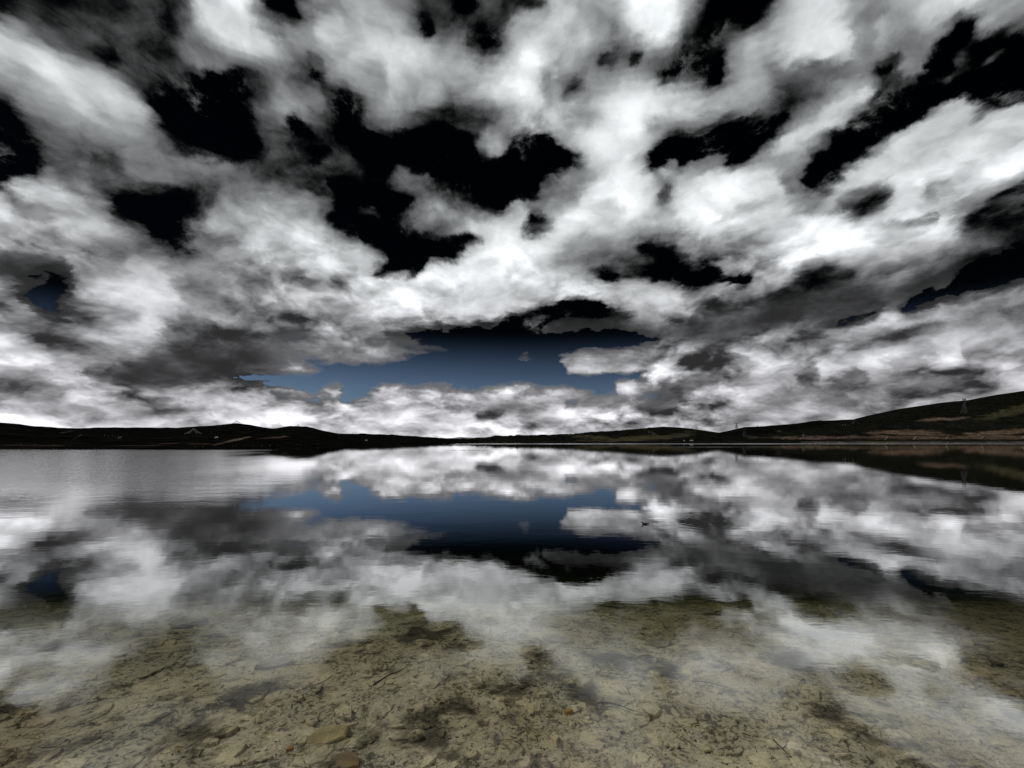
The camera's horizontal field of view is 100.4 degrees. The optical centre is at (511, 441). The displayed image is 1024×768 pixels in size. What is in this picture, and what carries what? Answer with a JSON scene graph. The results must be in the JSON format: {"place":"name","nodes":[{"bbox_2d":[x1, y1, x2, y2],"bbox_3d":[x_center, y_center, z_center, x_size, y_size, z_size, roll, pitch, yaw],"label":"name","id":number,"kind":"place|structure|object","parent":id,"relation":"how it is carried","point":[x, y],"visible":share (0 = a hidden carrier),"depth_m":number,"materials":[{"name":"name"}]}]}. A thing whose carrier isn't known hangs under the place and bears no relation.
{"place":"outdoors","nodes":[
{"label":"outdoors","id":0,"kind":"place"},
{"bbox_2d":[0,423,404,448],"bbox_3d":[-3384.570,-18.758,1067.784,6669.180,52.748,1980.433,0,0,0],"label":"hill","id":1,"kind":"structure","parent":0,"point":[229,436],"depth_m":218.25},
{"bbox_2d":[344,433,479,442],"bbox_3d":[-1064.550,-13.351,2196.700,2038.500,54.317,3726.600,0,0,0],"label":"hill","id":2,"kind":"structure","parent":0,"point":[398,438],"depth_m":875.06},
{"bbox_2d":[0,443,1023,661],"bbox_3d":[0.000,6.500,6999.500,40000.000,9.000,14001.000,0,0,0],"label":"water","id":3,"kind":"structure","parent":0,"point":[922,539],"depth_m":9.93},
{"bbox_2d":[0,581,1023,767],"bbox_3d":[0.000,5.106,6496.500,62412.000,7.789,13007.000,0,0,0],"label":"lake bed","id":4,"kind":"object","parent":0,"point":[834,709],"visible":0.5,"depth_m":3.88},
{"bbox_2d":[0,747,17,763],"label":"flat stone","id":5,"kind":"object","parent":4,"relation":"on","point":[5,760],"visible":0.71,"depth_m":2.92,"materials":[{"name":"stone"}]},
{"bbox_2d":[0,698,28,707],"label":"flat stone","id":6,"kind":"object","parent":4,"relation":"on","point":[10,702],"visible":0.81,"depth_m":3.56,"materials":[{"name":"stone"}]},
{"bbox_2d":[29,717,54,727],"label":"flat stone","id":7,"kind":"object","parent":4,"relation":"on","point":[43,722],"visible":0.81,"depth_m":3.32,"materials":[{"name":"stone"}]},
{"bbox_2d":[38,736,68,747],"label":"flat stone","id":8,"kind":"object","parent":4,"relation":"on","point":[54,742],"visible":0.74,"depth_m":3.03,"materials":[{"name":"stone"}]},
{"bbox_2d":[54,757,90,767],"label":"flat stone","id":9,"kind":"object","parent":4,"relation":"on","point":[73,763],"visible":0.93,"depth_m":2.81,"materials":[{"name":"stone"}]},
{"bbox_2d":[79,702,97,711],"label":"flat stone","id":10,"kind":"object","parent":4,"relation":"on","point":[90,706],"visible":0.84,"depth_m":3.52,"materials":[{"name":"stone"}]},
{"bbox_2d":[86,703,113,721],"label":"flat stone","id":11,"kind":"object","parent":4,"relation":"on","point":[101,711],"visible":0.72,"depth_m":3.43,"materials":[{"name":"stone"}]},
{"bbox_2d":[97,689,124,699],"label":"flat stone","id":12,"kind":"object","parent":4,"relation":"on","point":[108,694],"visible":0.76,"depth_m":3.73,"materials":[{"name":"stone"}]},
{"bbox_2d":[104,644,130,651],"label":"flat stone","id":13,"kind":"object","parent":4,"relation":"on","point":[126,647],"visible":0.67,"depth_m":4.65,"materials":[{"name":"stone"}]},
{"bbox_2d":[110,629,140,637],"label":"flat stone","id":14,"kind":"object","parent":4,"relation":"on","point":[130,633],"visible":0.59,"depth_m":5.18,"materials":[{"name":"stone"}]},
{"bbox_2d":[123,701,138,713],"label":"flat stone","id":15,"kind":"object","parent":4,"relation":"on","point":[130,707],"visible":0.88,"depth_m":3.48,"materials":[{"name":"stone"}]},
{"bbox_2d":[130,681,157,692],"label":"flat stone","id":16,"kind":"object","parent":4,"relation":"on","point":[144,686],"visible":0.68,"depth_m":3.86,"materials":[{"name":"stone"}]},
{"bbox_2d":[137,671,156,678],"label":"flat stone","id":17,"kind":"object","parent":4,"relation":"on","point":[145,675],"visible":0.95,"depth_m":4.02,"materials":[{"name":"stone"}]},
{"bbox_2d":[136,711,170,726],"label":"flat stone","id":18,"kind":"object","parent":4,"relation":"on","point":[149,720],"visible":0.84,"depth_m":3.33,"materials":[{"name":"stone"}]},
{"bbox_2d":[166,647,195,661],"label":"flat stone","id":19,"kind":"object","parent":4,"relation":"on","point":[179,655],"visible":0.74,"depth_m":4.45,"materials":[{"name":"stone"}]},
{"bbox_2d":[171,695,192,705],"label":"flat stone","id":20,"kind":"object","parent":4,"relation":"on","point":[181,699],"visible":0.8,"depth_m":3.58,"materials":[{"name":"stone"}]},
{"bbox_2d":[170,615,208,628],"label":"flat stone","id":21,"kind":"object","parent":4,"relation":"on","point":[190,622],"visible":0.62,"depth_m":5.58,"materials":[{"name":"stone"}]},
{"bbox_2d":[187,747,203,758],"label":"flat stone","id":22,"kind":"object","parent":4,"relation":"on","point":[197,751],"visible":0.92,"depth_m":2.90,"materials":[{"name":"stone"}]},
{"bbox_2d":[188,666,211,672],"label":"flat stone","id":23,"kind":"object","parent":4,"relation":"on","point":[202,669],"visible":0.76,"depth_m":4.19,"materials":[{"name":"stone"}]},
{"bbox_2d":[206,725,239,738],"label":"flat stone","id":24,"kind":"object","parent":4,"relation":"on","point":[226,732],"visible":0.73,"depth_m":3.13,"materials":[{"name":"stone"}]},
{"bbox_2d":[212,655,240,666],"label":"flat stone","id":25,"kind":"object","parent":4,"relation":"on","point":[224,661],"visible":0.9,"depth_m":4.33,"materials":[{"name":"stone"}]},
{"bbox_2d":[214,743,247,763],"bbox_3d":[-1.944,2.165,2.933,0.141,0.066,0.220,2,2,14],"label":"flat stone","id":26,"kind":"object","parent":4,"relation":"on","point":[229,752],"visible":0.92,"depth_m":2.93,"materials":[{"name":"stone"}]},
{"bbox_2d":[239,713,255,721],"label":"flat stone","id":27,"kind":"object","parent":4,"relation":"on","point":[247,717],"visible":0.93,"depth_m":3.33,"materials":[{"name":"stone"}]},
{"bbox_2d":[245,687,269,704],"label":"flat stone","id":28,"kind":"object","parent":4,"relation":"on","point":[256,695],"visible":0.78,"depth_m":3.63,"materials":[{"name":"stone"}]},
{"bbox_2d":[254,655,293,669],"bbox_3d":[-2.346,2.229,4.219,0.363,0.133,0.198,0,6,-15],"label":"flat stone","id":29,"kind":"object","parent":4,"relation":"on","point":[274,662],"visible":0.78,"depth_m":4.18,"materials":[{"name":"stone"}]},
{"bbox_2d":[296,734,307,745],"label":"flat stone","id":30,"kind":"object","parent":4,"relation":"on","point":[301,739],"visible":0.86,"depth_m":3.06,"materials":[{"name":"stone"}]},
{"bbox_2d":[302,711,317,726],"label":"flat stone","id":31,"kind":"object","parent":4,"relation":"on","point":[310,718],"visible":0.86,"depth_m":3.30,"materials":[{"name":"stone"}]},
{"bbox_2d":[292,744,334,766],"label":"flat stone","id":32,"kind":"object","parent":4,"relation":"on","point":[310,756],"visible":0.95,"depth_m":2.89,"materials":[{"name":"stone"}]},
{"bbox_2d":[302,674,332,687],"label":"flat stone","id":33,"kind":"object","parent":4,"relation":"on","point":[317,679],"visible":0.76,"depth_m":3.91,"materials":[{"name":"stone"}]},
{"bbox_2d":[311,763,330,767],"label":"flat stone","id":34,"kind":"object","parent":4,"relation":"on","point":[324,765],"visible":1,"depth_m":2.80,"materials":[{"name":"stone"}]},
{"bbox_2d":[315,623,337,633],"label":"flat stone","id":35,"kind":"object","parent":4,"relation":"on","point":[328,628],"visible":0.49,"depth_m":5.34,"materials":[{"name":"stone"}]},
{"bbox_2d":[305,724,350,744],"bbox_3d":[-1.366,2.177,3.132,0.334,0.073,0.223,-2,3,-8],"label":"flat stone","id":36,"kind":"object","parent":4,"relation":"on","point":[330,734],"visible":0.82,"depth_m":3.12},
{"bbox_2d":[321,603,338,612],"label":"flat stone","id":37,"kind":"object","parent":4,"relation":"on","point":[332,607],"visible":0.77,"depth_m":6.40,"materials":[{"name":"stone"}]},
{"bbox_2d":[334,703,351,721],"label":"flat stone","id":38,"kind":"object","parent":4,"relation":"on","point":[343,712],"visible":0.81,"depth_m":3.39,"materials":[{"name":"stone"}]},
{"bbox_2d":[334,751,360,767],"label":"flat stone","id":39,"kind":"object","parent":4,"relation":"on","point":[349,759],"visible":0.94,"depth_m":2.86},
{"bbox_2d":[342,736,371,749],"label":"flat stone","id":40,"kind":"object","parent":4,"relation":"on","point":[357,742],"visible":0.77,"depth_m":3.05,"materials":[{"name":"stone"}]},
{"bbox_2d":[362,664,380,674],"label":"flat stone","id":41,"kind":"object","parent":4,"relation":"on","point":[373,669],"visible":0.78,"depth_m":4.14,"materials":[{"name":"stone"}]},
{"bbox_2d":[405,761,420,767],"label":"flat stone","id":42,"kind":"object","parent":4,"relation":"on","point":[411,764],"visible":1,"depth_m":2.83,"materials":[{"name":"stone"}]},
{"bbox_2d":[404,608,422,613],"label":"flat stone","id":43,"kind":"object","parent":4,"relation":"on","point":[413,610],"visible":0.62,"depth_m":6.34,"materials":[{"name":"stone"}]},
{"bbox_2d":[405,729,424,743],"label":"flat stone","id":44,"kind":"object","parent":4,"relation":"on","point":[418,736],"visible":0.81,"depth_m":3.12,"materials":[{"name":"stone"}]},
{"bbox_2d":[416,722,434,729],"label":"flat stone","id":45,"kind":"object","parent":4,"relation":"on","point":[424,725],"visible":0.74,"depth_m":3.27,"materials":[{"name":"stone"}]},
{"bbox_2d":[417,639,434,646],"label":"flat stone","id":46,"kind":"object","parent":4,"relation":"on","point":[421,643],"visible":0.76,"depth_m":4.79,"materials":[{"name":"stone"}]},
{"bbox_2d":[435,727,445,738],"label":"flat stone","id":47,"kind":"object","parent":4,"relation":"on","point":[440,732],"visible":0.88,"depth_m":3.16,"materials":[{"name":"stone"}]},
{"bbox_2d":[467,675,483,689],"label":"flat stone","id":48,"kind":"object","parent":4,"relation":"on","point":[475,683],"visible":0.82,"depth_m":3.87,"materials":[{"name":"stone"}]},
{"bbox_2d":[464,644,486,650],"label":"flat stone","id":49,"kind":"object","parent":4,"relation":"on","point":[475,647],"visible":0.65,"depth_m":4.63,"materials":[{"name":"stone"}]},
{"bbox_2d":[475,613,499,620],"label":"flat stone","id":50,"kind":"object","parent":4,"relation":"on","point":[487,616],"visible":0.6,"depth_m":5.83,"materials":[{"name":"stone"}]},
{"bbox_2d":[487,726,512,745],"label":"flat stone","id":51,"kind":"object","parent":4,"relation":"on","point":[497,736],"visible":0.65,"depth_m":3.12,"materials":[{"name":"stone"}]},
{"bbox_2d":[494,743,523,764],"bbox_3d":[-0.005,2.174,2.918,0.227,0.097,0.206,0,0,-14],"label":"flat stone","id":52,"kind":"object","parent":4,"relation":"on","point":[510,754],"visible":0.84,"depth_m":2.91,"materials":[{"name":"stone"}]},
{"bbox_2d":[0,598,1023,767],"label":"slate flakes","id":53,"kind":"object","parent":4,"relation":"on","point":[525,761],"visible":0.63,"depth_m":3.53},
{"bbox_2d":[1,607,1023,767],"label":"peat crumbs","id":54,"kind":"object","parent":4,"relation":"on","point":[393,762],"visible":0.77,"depth_m":3.46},
{"bbox_2d":[2,647,1023,767],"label":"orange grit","id":55,"kind":"object","parent":4,"relation":"on","point":[478,704],"visible":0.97,"depth_m":3.23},
{"bbox_2d":[518,658,531,663],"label":"flat stone","id":56,"kind":"object","parent":4,"relation":"on","point":[525,661],"visible":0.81,"depth_m":4.25,"materials":[{"name":"stone"}]},
{"bbox_2d":[524,698,540,715],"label":"flat stone","id":57,"kind":"object","parent":4,"relation":"on","point":[533,707],"visible":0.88,"depth_m":3.49,"materials":[{"name":"stone"}]},
{"bbox_2d":[519,644,547,656],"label":"flat stone","id":58,"kind":"object","parent":4,"relation":"on","point":[537,650],"visible":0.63,"depth_m":4.52,"materials":[{"name":"stone"}]},
{"bbox_2d":[542,634,573,643],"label":"flat stone","id":59,"kind":"object","parent":4,"relation":"on","point":[552,638],"visible":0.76,"depth_m":4.86,"materials":[{"name":"stone"}]},
{"bbox_2d":[558,676,574,685],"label":"flat stone","id":60,"kind":"object","parent":4,"relation":"on","point":[566,681],"visible":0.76,"depth_m":3.90,"materials":[{"name":"stone"}]},
{"bbox_2d":[559,701,586,712],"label":"flat stone","id":61,"kind":"object","parent":4,"relation":"on","point":[577,706],"visible":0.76,"depth_m":3.52,"materials":[{"name":"stone"}]},
{"bbox_2d":[568,746,578,756],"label":"flat stone","id":62,"kind":"object","parent":4,"relation":"on","point":[572,751],"visible":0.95,"depth_m":2.96,"materials":[{"name":"stone"}]},
{"bbox_2d":[572,716,590,724],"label":"flat stone","id":63,"kind":"object","parent":4,"relation":"on","point":[584,719],"visible":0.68,"depth_m":3.32,"materials":[{"name":"stone"}]},
{"bbox_2d":[570,655,596,667],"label":"flat stone","id":64,"kind":"object","parent":4,"relation":"on","point":[581,662],"visible":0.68,"depth_m":4.27,"materials":[{"name":"stone"}]},
{"bbox_2d":[580,731,599,745],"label":"flat stone","id":65,"kind":"object","parent":4,"relation":"on","point":[589,738],"visible":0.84,"depth_m":3.10,"materials":[{"name":"stone"}]},
{"bbox_2d":[600,707,614,717],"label":"flat stone","id":66,"kind":"object","parent":4,"relation":"on","point":[605,712],"visible":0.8,"depth_m":3.41,"materials":[{"name":"stone"}]},
{"bbox_2d":[602,754,614,767],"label":"flat stone","id":67,"kind":"object","parent":4,"relation":"on","point":[608,760],"visible":0.94,"depth_m":2.85,"materials":[{"name":"stone"}]},
{"bbox_2d":[608,680,628,694],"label":"flat stone","id":68,"kind":"object","parent":4,"relation":"on","point":[617,687],"visible":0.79,"depth_m":3.77,"materials":[{"name":"stone"}]},
{"bbox_2d":[632,752,664,767],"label":"flat stone","id":69,"kind":"object","parent":4,"relation":"on","point":[641,760],"visible":1,"depth_m":2.83,"materials":[{"name":"stone"}]},
{"bbox_2d":[637,700,661,720],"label":"flat stone","id":70,"kind":"object","parent":4,"relation":"on","point":[650,710],"visible":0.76,"depth_m":3.40,"materials":[{"name":"stone"}]},
{"bbox_2d":[648,669,665,675],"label":"flat stone","id":71,"kind":"object","parent":4,"relation":"on","point":[656,672],"visible":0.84,"depth_m":4.06,"materials":[{"name":"stone"}]},
{"bbox_2d":[651,736,662,746],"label":"flat stone","id":72,"kind":"object","parent":4,"relation":"on","point":[655,741],"visible":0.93,"depth_m":3.04,"materials":[{"name":"stone"}]},
{"bbox_2d":[644,636,671,647],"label":"flat stone","id":73,"kind":"object","parent":4,"relation":"on","point":[659,642],"visible":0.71,"depth_m":4.82,"materials":[{"name":"stone"}]},
{"bbox_2d":[665,645,687,657],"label":"flat stone","id":74,"kind":"object","parent":4,"relation":"on","point":[674,651],"visible":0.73,"depth_m":4.51,"materials":[{"name":"stone"}]},
{"bbox_2d":[680,761,695,767],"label":"flat stone","id":75,"kind":"object","parent":4,"relation":"on","point":[687,764],"visible":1,"depth_m":2.80,"materials":[{"name":"stone"}]},
{"bbox_2d":[679,701,707,720],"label":"flat stone","id":76,"kind":"object","parent":4,"relation":"on","point":[694,711],"visible":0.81,"depth_m":3.36,"materials":[{"name":"stone"}]},
{"bbox_2d":[705,658,734,672],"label":"flat stone","id":77,"kind":"object","parent":4,"relation":"on","point":[719,665],"visible":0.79,"depth_m":4.13,"materials":[{"name":"stone"}]},
{"bbox_2d":[703,722,737,742],"bbox_3d":[1.504,2.155,3.133,0.246,0.071,0.266,-7,2,-12],"label":"flat stone","id":78,"kind":"object","parent":4,"relation":"on","point":[721,732],"visible":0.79,"depth_m":3.11,"materials":[{"name":"stone"}]},
{"bbox_2d":[715,605,734,612],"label":"flat stone","id":79,"kind":"object","parent":4,"relation":"on","point":[724,609],"visible":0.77,"depth_m":6.34,"materials":[{"name":"stone"}]},
{"bbox_2d":[724,744,743,756],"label":"flat stone","id":80,"kind":"object","parent":4,"relation":"on","point":[732,750],"visible":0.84,"depth_m":2.91,"materials":[{"name":"stone"}]},
{"bbox_2d":[743,700,755,710],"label":"flat stone","id":81,"kind":"object","parent":4,"relation":"on","point":[748,705],"visible":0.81,"depth_m":3.44,"materials":[{"name":"stone"}]},
{"bbox_2d":[744,625,764,633],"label":"flat stone","id":82,"kind":"object","parent":4,"relation":"on","point":[754,629],"visible":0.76,"depth_m":5.22,"materials":[{"name":"stone"}]},
{"bbox_2d":[748,673,774,686],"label":"flat stone","id":83,"kind":"object","parent":4,"relation":"on","point":[762,679],"visible":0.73,"depth_m":3.89,"materials":[{"name":"stone"}]},
{"bbox_2d":[757,752,774,758],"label":"flat stone","id":84,"kind":"object","parent":4,"relation":"on","point":[765,755],"visible":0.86,"depth_m":2.85,"materials":[{"name":"stone"}]},
{"bbox_2d":[767,698,797,710],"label":"flat stone","id":85,"kind":"object","parent":4,"relation":"on","point":[781,703],"visible":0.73,"depth_m":3.47,"materials":[{"name":"stone"}]},
{"bbox_2d":[790,758,804,767],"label":"flat stone","id":86,"kind":"object","parent":4,"relation":"on","point":[796,764],"visible":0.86,"depth_m":2.79,"materials":[{"name":"stone"}]},
{"bbox_2d":[785,741,833,765],"bbox_3d":[2.004,2.141,2.882,0.281,0.122,0.160,2,3,31],"label":"flat stone","id":87,"kind":"object","parent":4,"relation":"on","point":[809,752],"visible":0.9,"depth_m":2.86,"materials":[{"name":"stone"}]},
{"bbox_2d":[800,683,819,701],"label":"flat stone","id":88,"kind":"object","parent":4,"relation":"on","point":[810,692],"visible":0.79,"depth_m":3.63,"materials":[{"name":"stone"}]},
{"bbox_2d":[796,617,824,625],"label":"flat stone","id":89,"kind":"object","parent":4,"relation":"on","point":[808,620],"visible":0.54,"depth_m":5.68,"materials":[{"name":"stone"}]},
{"bbox_2d":[822,723,857,741],"bbox_3d":[2.376,2.133,3.094,0.194,0.064,0.229,-12,1,-29],"label":"flat stone","id":90,"kind":"object","parent":4,"relation":"on","point":[840,732],"visible":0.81,"depth_m":3.08,"materials":[{"name":"stone"}]},
{"bbox_2d":[835,743,848,751],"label":"flat stone","id":91,"kind":"object","parent":4,"relation":"on","point":[839,746],"visible":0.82,"depth_m":2.93,"materials":[{"name":"stone"}]},
{"bbox_2d":[834,664,855,677],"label":"flat stone","id":92,"kind":"object","parent":4,"relation":"on","point":[844,670],"visible":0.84,"depth_m":4.02,"materials":[{"name":"stone"}]},
{"bbox_2d":[840,651,860,657],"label":"flat stone","id":93,"kind":"object","parent":4,"relation":"on","point":[847,654],"visible":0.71,"depth_m":4.36,"materials":[{"name":"stone"}]},
{"bbox_2d":[846,723,868,731],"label":"flat stone","id":94,"kind":"object","parent":4,"relation":"on","point":[857,727],"visible":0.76,"depth_m":3.16,"materials":[{"name":"stone"}]},
{"bbox_2d":[912,660,933,668],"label":"flat stone","id":95,"kind":"object","parent":4,"relation":"on","point":[921,664],"visible":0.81,"depth_m":4.16,"materials":[{"name":"stone"}]},
{"bbox_2d":[934,648,961,663],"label":"flat stone","id":96,"kind":"object","parent":4,"relation":"on","point":[956,658],"visible":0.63,"depth_m":4.33,"materials":[{"name":"stone"}]},
{"bbox_2d":[931,652,965,671],"bbox_3d":[4.245,2.186,4.185,0.215,0.083,0.319,-10,5,-9],"label":"flat stone","id":97,"kind":"object","parent":4,"relation":"on","point":[945,660],"visible":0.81,"depth_m":4.17,"materials":[{"name":"stone"}]},
{"bbox_2d":[939,750,964,761],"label":"flat stone","id":98,"kind":"object","parent":4,"relation":"on","point":[955,756],"visible":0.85,"depth_m":2.85,"materials":[{"name":"stone"}]},
{"bbox_2d":[951,674,981,689],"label":"flat stone","id":99,"kind":"object","parent":4,"relation":"on","point":[964,681],"visible":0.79,"depth_m":3.80,"materials":[{"name":"stone"}]},
{"bbox_2d":[967,671,991,679],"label":"flat stone","id":100,"kind":"object","parent":4,"relation":"on","point":[979,675],"visible":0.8,"depth_m":3.94,"materials":[{"name":"stone"}]},
{"bbox_2d":[963,657,1003,666],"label":"flat stone","id":101,"kind":"object","parent":4,"relation":"on","point":[989,662],"visible":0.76,"depth_m":4.21,"materials":[{"name":"stone"}]},
{"bbox_2d":[990,741,1011,747],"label":"flat stone","id":102,"kind":"object","parent":4,"relation":"on","point":[1001,744],"visible":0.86,"depth_m":3.01,"materials":[{"name":"stone"}]},
{"bbox_2d":[0,0,1023,437],"label":"sky","id":103,"kind":"structure","parent":0,"point":[422,218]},
{"bbox_2d":[461,427,798,442],"bbox_3d":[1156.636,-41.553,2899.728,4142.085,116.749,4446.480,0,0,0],"label":"hill","id":104,"kind":"structure","parent":0,"point":[662,435],"depth_m":1114.15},
{"bbox_2d":[718,419,851,437],"bbox_3d":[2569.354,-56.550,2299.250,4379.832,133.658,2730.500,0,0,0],"label":"hill","id":105,"kind":"structure","parent":0,"point":[754,431],"depth_m":1847.37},
{"bbox_2d":[744,391,1023,442],"bbox_3d":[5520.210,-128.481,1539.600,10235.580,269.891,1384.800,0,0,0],"label":"hill","id":106,"kind":"structure","parent":0,"point":[1004,421],"depth_m":1164.59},
{"bbox_2d":[803,396,1023,441],"bbox_3d":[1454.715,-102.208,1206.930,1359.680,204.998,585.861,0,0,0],"label":"scrub","id":107,"kind":"object","parent":106,"relation":"on","point":[906,421],"visible":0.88,"depth_m":1150.52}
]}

